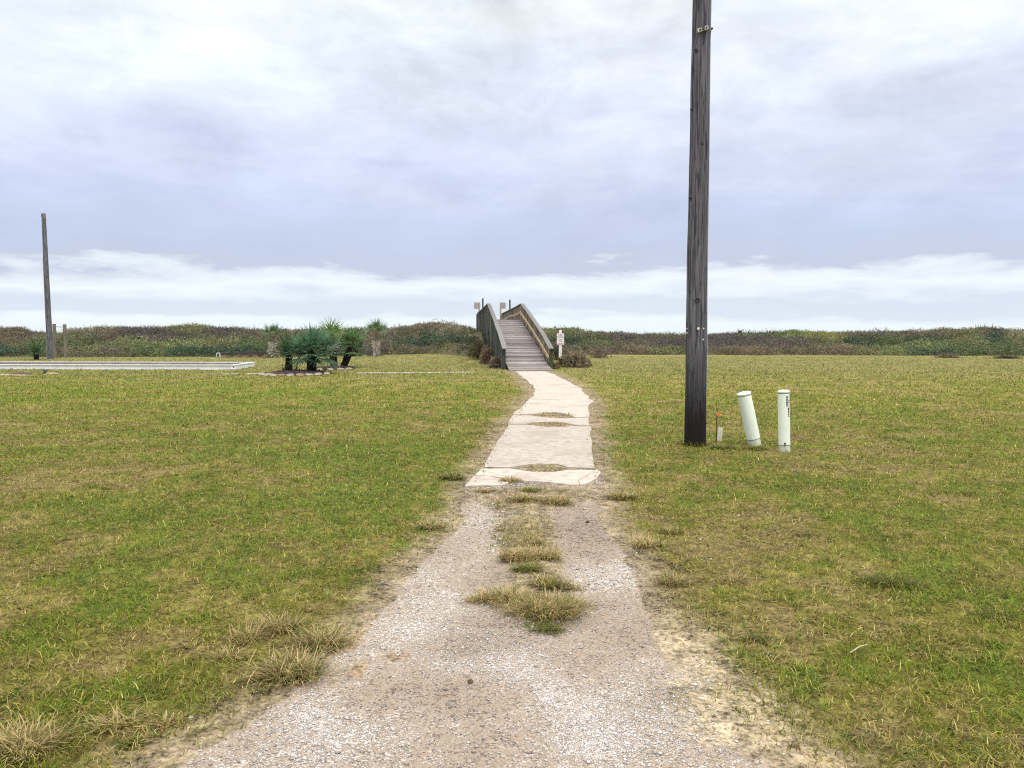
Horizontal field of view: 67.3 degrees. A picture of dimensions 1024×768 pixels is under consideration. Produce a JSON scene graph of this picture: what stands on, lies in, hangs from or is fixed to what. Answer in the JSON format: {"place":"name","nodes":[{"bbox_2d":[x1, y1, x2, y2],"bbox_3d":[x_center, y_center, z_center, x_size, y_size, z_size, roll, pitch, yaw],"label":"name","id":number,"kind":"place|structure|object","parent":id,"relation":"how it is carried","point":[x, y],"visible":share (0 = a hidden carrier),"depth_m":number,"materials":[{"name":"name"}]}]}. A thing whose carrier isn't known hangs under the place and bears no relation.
{"place":"outdoors","nodes":[
{"label":"outdoors","id":0,"kind":"place"},
{"bbox_2d":[188,469,831,767],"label":"gravel","id":1,"kind":"structure","parent":0,"point":[581,728],"depth_m":3.40,"materials":[{"name":"beige gravel"}]},
{"bbox_2d":[0,354,1023,767],"bbox_3d":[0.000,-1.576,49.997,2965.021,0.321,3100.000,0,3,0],"label":"ground","id":2,"kind":"structure","parent":0,"point":[500,694],"depth_m":5.18,"materials":[{"name":"green plant"}]},
{"bbox_2d":[9,372,31,374],"bbox_3d":[-21.011,-0.417,32.862,0.948,0.181,0.639,0,3,0],"label":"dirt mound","id":3,"kind":"object","parent":2,"relation":"on","point":[21,373],"visible":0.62,"depth_m":32.73,"materials":[{"name":"brown soil"}]},
{"bbox_2d":[16,338,53,359],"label":"sago palm","id":4,"kind":"object","parent":2,"relation":"on","point":[36,349],"visible":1,"depth_m":54.00,"materials":[{"name":"green plant"}]},
{"bbox_2d":[0,707,91,767],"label":"grass tuft","id":5,"kind":"object","parent":2,"relation":"on","point":[18,734],"visible":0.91,"depth_m":3.00,"materials":[{"name":"beige plant"}]},
{"bbox_2d":[41,213,53,358],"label":"timber pole","id":6,"kind":"object","parent":2,"relation":"on","point":[48,320],"visible":0.95,"depth_m":56.27,"materials":[{"name":"grey wood"}]},
{"bbox_2d":[52,324,67,357],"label":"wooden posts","id":7,"kind":"object","parent":2,"relation":"on","point":[63,343],"visible":0.85,"depth_m":59.24,"materials":[{"name":"wood"}]},
{"bbox_2d":[73,703,156,738],"bbox_3d":[-1.617,1.365,3.143,0.322,0.097,0.272,0,3,0],"label":"grass tuft","id":8,"kind":"object","parent":2,"relation":"on","point":[115,715],"visible":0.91,"depth_m":3.14,"materials":[{"name":"beige plant"}]},
{"bbox_2d":[0,362,254,369],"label":"concrete slab","id":9,"kind":"object","parent":2,"relation":"on","point":[137,365],"visible":1,"depth_m":38.04,"materials":[{"name":"concrete"}]},
{"bbox_2d":[105,733,150,749],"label":"grass tuft","id":10,"kind":"object","parent":2,"relation":"on","point":[130,745],"visible":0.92,"depth_m":3.02,"materials":[{"name":"green plant"}]},
{"bbox_2d":[134,709,195,731],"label":"grass tuft","id":11,"kind":"object","parent":2,"relation":"on","point":[170,721],"visible":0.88,"depth_m":3.18,"materials":[{"name":"beige plant"}]},
{"bbox_2d":[191,642,255,663],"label":"grass tuft","id":12,"kind":"object","parent":2,"relation":"on","point":[230,650],"visible":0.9,"depth_m":3.83,"materials":[{"name":"beige plant"}]},
{"bbox_2d":[218,352,230,356],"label":"brick wall","id":13,"kind":"structure","parent":2,"relation":"on","point":[224,354],"depth_m":59.99,"materials":[{"name":"beige brick"}]},
{"bbox_2d":[1,372,472,375],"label":"walkway","id":14,"kind":"structure","parent":2,"relation":"on","point":[358,373],"depth_m":34.29,"materials":[{"name":"concrete"}]},
{"bbox_2d":[216,621,277,645],"bbox_3d":[-1.391,1.312,4.059,0.302,0.086,0.282,0,3,0],"label":"grass tuft","id":15,"kind":"object","parent":2,"relation":"on","point":[245,636],"visible":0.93,"depth_m":4.06,"materials":[{"name":"beige plant"}]},
{"bbox_2d":[233,352,268,356],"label":"brick wall","id":16,"kind":"structure","parent":2,"relation":"on","point":[249,354],"depth_m":59.99,"materials":[{"name":"beige brick"}]},
{"bbox_2d":[260,322,290,357],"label":"cabbage palm","id":17,"kind":"object","parent":2,"relation":"on","point":[273,328],"visible":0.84,"depth_m":59.21,"materials":[{"name":"green plant"}]},
{"bbox_2d":[271,335,279,357],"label":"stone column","id":18,"kind":"structure","parent":2,"relation":"on","point":[277,338],"depth_m":59.88,"materials":[{"name":"grey stone"}]},
{"bbox_2d":[243,604,322,637],"bbox_3d":[-1.256,1.286,4.198,0.449,0.126,0.416,-2,4,-26],"label":"grass tuft","id":19,"kind":"object","parent":2,"relation":"on","point":[287,625],"visible":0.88,"depth_m":4.20,"materials":[{"name":"beige plant"}]},
{"bbox_2d":[222,638,359,692],"bbox_3d":[-1.071,1.319,3.626,0.568,0.143,0.552,-3,4,-39],"label":"grass tuft","id":20,"kind":"object","parent":2,"relation":"on","point":[301,667],"visible":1,"depth_m":3.63,"materials":[{"name":"beige plant"}]},
{"bbox_2d":[269,368,331,375],"bbox_3d":[-9.267,-0.541,33.377,2.900,0.248,4.214,0,3,0],"label":"mulch bed","id":21,"kind":"object","parent":2,"relation":"on","point":[294,371],"visible":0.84,"depth_m":32.62,"materials":[{"name":"brown soil"}]},
{"bbox_2d":[264,328,308,369],"bbox_3d":[-10.014,-1.505,34.661,2.120,2.076,2.193,2,4,25],"label":"sago palm","id":22,"kind":"object","parent":21,"relation":"on","point":[285,345],"visible":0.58,"depth_m":34.46,"materials":[{"name":"green plant"}]},
{"bbox_2d":[278,321,340,370],"bbox_3d":[-8.726,-1.561,33.648,3.297,2.357,2.430,0,3,0],"label":"fan palm","id":23,"kind":"object","parent":21,"relation":"on","point":[308,339],"visible":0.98,"depth_m":33.54,"materials":[{"name":"green plant"}]},
{"bbox_2d":[263,620,370,657],"bbox_3d":[-0.983,1.311,3.978,0.551,0.122,0.440,2,4,27],"label":"grass tuft","id":24,"kind":"object","parent":2,"relation":"on","point":[313,640],"visible":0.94,"depth_m":4.00,"materials":[{"name":"beige plant"}]},
{"bbox_2d":[316,365,357,369],"bbox_3d":[-8.940,-0.840,38.565,2.331,0.212,3.641,0,3,0],"label":"mulch bed","id":25,"kind":"object","parent":2,"relation":"on","point":[335,368],"visible":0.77,"depth_m":38.33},
{"bbox_2d":[314,317,354,365],"bbox_3d":[-9.313,-2.173,40.018,2.882,2.783,2.656,-3,5,-42],"label":"fan palm","id":26,"kind":"object","parent":25,"relation":"on","point":[331,328],"visible":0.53,"depth_m":39.87,"materials":[{"name":"green plant"}]},
{"bbox_2d":[336,325,371,365],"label":"fan palm","id":27,"kind":"object","parent":2,"relation":"on","point":[353,337],"visible":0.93,"depth_m":40.51,"materials":[{"name":"green plant"}]},
{"bbox_2d":[359,317,387,355],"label":"cabbage palm","id":28,"kind":"object","parent":2,"relation":"on","point":[378,327],"visible":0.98,"depth_m":60.19,"materials":[{"name":"green plant"}]},
{"bbox_2d":[412,518,449,531],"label":"grass tuft","id":29,"kind":"object","parent":2,"relation":"on","point":[428,523],"visible":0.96,"depth_m":6.46,"materials":[{"name":"plant"}]},
{"bbox_2d":[435,470,469,480],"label":"grass tuft","id":30,"kind":"object","parent":2,"relation":"on","point":[456,476],"visible":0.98,"depth_m":8.65,"materials":[{"name":"green plant"}]},
{"bbox_2d":[462,336,477,349],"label":"bush","id":31,"kind":"object","parent":2,"relation":"on","point":[469,340],"visible":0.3,"depth_m":58.34,"materials":[{"name":"green plant"}]},
{"bbox_2d":[456,587,492,604],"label":"grass tuft","id":32,"kind":"object","parent":2,"relation":"on","point":[473,599],"visible":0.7,"depth_m":4.74,"materials":[{"name":"beige plant"}]},
{"bbox_2d":[467,339,485,358],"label":"bush","id":33,"kind":"object","parent":2,"relation":"on","point":[476,348],"visible":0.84,"depth_m":51.10,"materials":[{"name":"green plant"}]},
{"bbox_2d":[473,487,496,492],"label":"grass tuft","id":34,"kind":"object","parent":2,"relation":"on","point":[485,490],"visible":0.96,"depth_m":7.96,"materials":[{"name":"beige plant"}]},
{"bbox_2d":[479,344,493,363],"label":"bush","id":35,"kind":"object","parent":2,"relation":"on","point":[485,354],"visible":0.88,"depth_m":45.44,"materials":[{"name":"brown plant"}]},
{"bbox_2d":[487,355,500,367],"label":"bush","id":36,"kind":"object","parent":2,"relation":"on","point":[494,361],"visible":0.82,"depth_m":39.51,"materials":[{"name":"brown plant"}]},
{"bbox_2d":[470,580,539,607],"bbox_3d":[-0.041,1.274,4.683,0.484,0.117,0.429,0,3,0],"label":"grass tuft","id":37,"kind":"object","parent":2,"relation":"on","point":[503,593],"visible":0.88,"depth_m":4.72,"materials":[{"name":"beige plant"}]},
{"bbox_2d":[497,475,523,482],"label":"grass tuft","id":38,"kind":"object","parent":2,"relation":"on","point":[513,479],"visible":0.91,"depth_m":8.48,"materials":[{"name":"beige plant"}]},
{"bbox_2d":[0,353,1023,767],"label":"lawn grass","id":39,"kind":"structure","parent":2,"relation":"on","point":[816,689],"depth_m":6.55,"materials":[{"name":"green plant"}]},
{"bbox_2d":[476,298,553,370],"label":"footbridge","id":40,"kind":"object","parent":2,"relation":"on","point":[514,336],"visible":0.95,"depth_m":43.85,"materials":[{"name":"grey wood"}]},
{"bbox_2d":[474,302,479,311],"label":"trail sign","id":41,"kind":"object","parent":40,"relation":"on","point":[476,305],"visible":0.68,"depth_m":76.08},
{"bbox_2d":[500,302,505,314],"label":"trail sign","id":42,"kind":"object","parent":40,"relation":"attached to","point":[502,305],"visible":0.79,"depth_m":76.08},
{"bbox_2d":[502,491,542,502],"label":"grass tuft","id":43,"kind":"object","parent":2,"relation":"on","point":[525,497],"visible":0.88,"depth_m":7.56,"materials":[{"name":"beige plant"}]},
{"bbox_2d":[492,542,560,563],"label":"grass tuft","id":44,"kind":"object","parent":2,"relation":"on","point":[516,554],"visible":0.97,"depth_m":5.58,"materials":[{"name":"beige plant"}]},
{"bbox_2d":[519,486,542,492],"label":"grass tuft","id":45,"kind":"object","parent":2,"relation":"on","point":[531,489],"visible":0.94,"depth_m":8.00,"materials":[{"name":"green plant"}]},
{"bbox_2d":[505,560,557,574],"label":"grass tuft","id":46,"kind":"object","parent":2,"relation":"on","point":[526,568],"visible":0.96,"depth_m":5.29,"materials":[{"name":"green plant"}]},
{"bbox_2d":[511,533,552,547],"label":"grass tuft","id":47,"kind":"object","parent":2,"relation":"on","point":[538,540],"visible":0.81,"depth_m":5.96,"materials":[{"name":"beige plant"}]},
{"bbox_2d":[484,586,604,626],"bbox_3d":[0.184,1.277,4.499,0.738,0.145,0.546,0,3,0],"label":"grass tuft","id":48,"kind":"object","parent":2,"relation":"on","point":[551,608],"visible":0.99,"depth_m":4.49,"materials":[{"name":"beige plant"}]},
{"bbox_2d":[515,616,576,635],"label":"grass tuft","id":49,"kind":"object","parent":2,"relation":"on","point":[545,626],"visible":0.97,"depth_m":4.27,"materials":[{"name":"green plant"}]},
{"bbox_2d":[519,541,575,560],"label":"grass tuft","id":50,"kind":"object","parent":2,"relation":"on","point":[552,556],"visible":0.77,"depth_m":5.63,"materials":[{"name":"beige plant"}]},
{"bbox_2d":[520,569,575,591],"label":"grass tuft","id":51,"kind":"object","parent":2,"relation":"on","point":[545,581],"visible":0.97,"depth_m":4.99,"materials":[{"name":"beige plant"}]},
{"bbox_2d":[548,360,560,368],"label":"bush","id":52,"kind":"object","parent":2,"relation":"on","point":[555,365],"visible":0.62,"depth_m":38.38,"materials":[{"name":"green plant"}]},
{"bbox_2d":[551,341,558,359],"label":"bush","id":53,"kind":"object","parent":2,"relation":"on","point":[556,354],"visible":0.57,"depth_m":51.21,"materials":[{"name":"green plant"}]},
{"bbox_2d":[534,492,578,505],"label":"grass tuft","id":54,"kind":"object","parent":2,"relation":"on","point":[554,500],"visible":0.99,"depth_m":7.48,"materials":[{"name":"beige plant"}]},
{"bbox_2d":[557,330,563,357],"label":"no parking sign","id":55,"kind":"object","parent":2,"relation":"on","point":[560,338],"visible":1,"depth_m":45.88,"materials":[{"name":"white metal"}]},
{"bbox_2d":[557,352,566,365],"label":"bush","id":56,"kind":"object","parent":2,"relation":"on","point":[560,359],"visible":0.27,"depth_m":41.64,"materials":[{"name":"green plant"}]},
{"bbox_2d":[541,589,599,612],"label":"grass tuft","id":57,"kind":"object","parent":2,"relation":"on","point":[559,597],"visible":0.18,"depth_m":4.67,"materials":[{"name":"beige plant"}]},
{"bbox_2d":[562,582,587,591],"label":"grass tuft","id":58,"kind":"object","parent":2,"relation":"on","point":[571,588],"visible":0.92,"depth_m":4.99,"materials":[{"name":"beige plant"}]},
{"bbox_2d":[562,348,590,367],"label":"bush","id":59,"kind":"object","parent":2,"relation":"on","point":[575,359],"visible":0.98,"depth_m":40.11,"materials":[{"name":"brown plant"}]},
{"bbox_2d":[586,346,612,357],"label":"bush","id":60,"kind":"object","parent":2,"relation":"on","point":[599,354],"visible":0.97,"depth_m":56.91,"materials":[{"name":"brown plant"}]},
{"bbox_2d":[602,489,643,500],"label":"grass tuft","id":61,"kind":"object","parent":2,"relation":"on","point":[620,496],"visible":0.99,"depth_m":7.60,"materials":[{"name":"beige plant"}]},
{"bbox_2d":[624,533,676,547],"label":"grass tuft","id":62,"kind":"object","parent":2,"relation":"on","point":[652,542],"visible":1,"depth_m":5.90,"materials":[{"name":"beige plant"}]},
{"bbox_2d":[637,570,700,587],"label":"grass tuft","id":63,"kind":"object","parent":2,"relation":"on","point":[671,580],"visible":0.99,"depth_m":5.00,"materials":[{"name":"beige plant"}]},
{"bbox_2d":[651,522,687,536],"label":"grass tuft","id":64,"kind":"object","parent":2,"relation":"on","point":[672,530],"visible":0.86,"depth_m":6.31,"materials":[{"name":"plant"}]},
{"bbox_2d":[678,438,716,446],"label":"grass tuft","id":65,"kind":"object","parent":2,"relation":"on","point":[687,443],"visible":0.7,"depth_m":11.31,"materials":[{"name":"green plant"}]},
{"bbox_2d":[684,0,712,446],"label":"utility pole","id":66,"kind":"object","parent":2,"relation":"on","point":[696,318],"visible":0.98,"depth_m":11.17,"materials":[{"name":"grey wood"}]},
{"bbox_2d":[716,408,720,440],"bbox_3d":[3.212,0.672,11.948,0.081,0.600,0.024,0,4,7],"label":"survey stake","id":67,"kind":"object","parent":2,"relation":"on","point":[717,414],"visible":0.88,"depth_m":11.94,"materials":[{"name":"brown wood"}]},
{"bbox_2d":[717,427,722,441],"bbox_3d":[3.216,0.805,11.906,0.072,0.260,0.022,5,3,0],"label":"marker stake","id":68,"kind":"object","parent":2,"relation":"on","point":[719,435],"visible":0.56,"depth_m":11.89,"materials":[{"name":"white plastic"}]},
{"bbox_2d":[704,443,746,449],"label":"grass tuft","id":69,"kind":"object","parent":2,"relation":"on","point":[721,447],"visible":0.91,"depth_m":11.07,"materials":[{"name":"green plant"}]},
{"bbox_2d":[717,569,753,584],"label":"grass tuft","id":70,"kind":"object","parent":2,"relation":"on","point":[731,580],"visible":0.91,"depth_m":5.08,"materials":[{"name":"beige plant"}]},
{"bbox_2d":[737,391,760,445],"bbox_3d":[3.535,0.568,11.428,0.206,0.932,0.206,-14,6,1],"label":"cable pedestal","id":71,"kind":"object","parent":2,"relation":"on","point":[749,420],"visible":0.94,"depth_m":11.35,"materials":[{"name":"plastic"}]},
{"bbox_2d":[734,632,774,643],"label":"grass tuft","id":72,"kind":"object","parent":2,"relation":"on","point":[757,638],"visible":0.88,"depth_m":4.07,"materials":[{"name":"green plant"}]},
{"bbox_2d":[741,445,769,450],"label":"grass tuft","id":73,"kind":"object","parent":2,"relation":"on","point":[759,447],"visible":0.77,"depth_m":11.06,"materials":[{"name":"green plant"}]},
{"bbox_2d":[777,390,789,452],"bbox_3d":[3.801,0.573,10.738,0.163,0.987,0.172,-2,3,0],"label":"cable pedestal","id":74,"kind":"object","parent":2,"relation":"on","point":[783,420],"visible":0.98,"depth_m":10.68,"materials":[{"name":"plastic"}]},
{"bbox_2d":[838,568,942,590],"bbox_3d":[2.480,1.268,5.017,0.654,0.092,0.443,0,3,0],"label":"grass tuft","id":75,"kind":"object","parent":2,"relation":"on","point":[882,578],"visible":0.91,"depth_m":5.02,"materials":[{"name":"green plant"}]},
{"bbox_2d":[933,351,961,357],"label":"brush pile","id":76,"kind":"object","parent":2,"relation":"on","point":[943,355],"visible":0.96,"depth_m":59.19,"materials":[{"name":"brown plant"}]},
{"bbox_2d":[968,603,1021,623],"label":"grass tuft","id":77,"kind":"object","parent":2,"relation":"on","point":[989,613],"visible":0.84,"depth_m":4.41,"materials":[{"name":"green plant"}]},
{"bbox_2d":[988,354,1022,358],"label":"brush pile","id":78,"kind":"object","parent":2,"relation":"on","point":[1005,357],"visible":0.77,"depth_m":57.15,"materials":[{"name":"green plant"}]},
{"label":"mulch bed","id":79,"kind":"object","parent":2,"relation":"on","visible":0},
{"bbox_2d":[345,328,366,355],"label":"fan palm","id":80,"kind":"object","parent":79,"relation":"on","point":[356,351],"visible":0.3,"depth_m":62.23,"materials":[{"name":"green plant"}]},
{"bbox_2d":[0,0,1023,334],"label":"sky","id":81,"kind":"structure","parent":0,"point":[248,164],"materials":[{"name":"white"}]},
{"bbox_2d":[0,319,1023,357],"bbox_3d":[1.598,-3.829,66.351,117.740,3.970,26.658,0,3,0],"label":"dune scrub","id":82,"kind":"object","parent":0,"point":[202,345],"visible":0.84,"depth_m":68.30,"materials":[{"name":"green plant"}]},
{"bbox_2d":[465,371,600,486],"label":"path","id":83,"kind":"structure","parent":0,"point":[521,443],"depth_m":11.69,"materials":[{"name":"concrete"}]}
]}

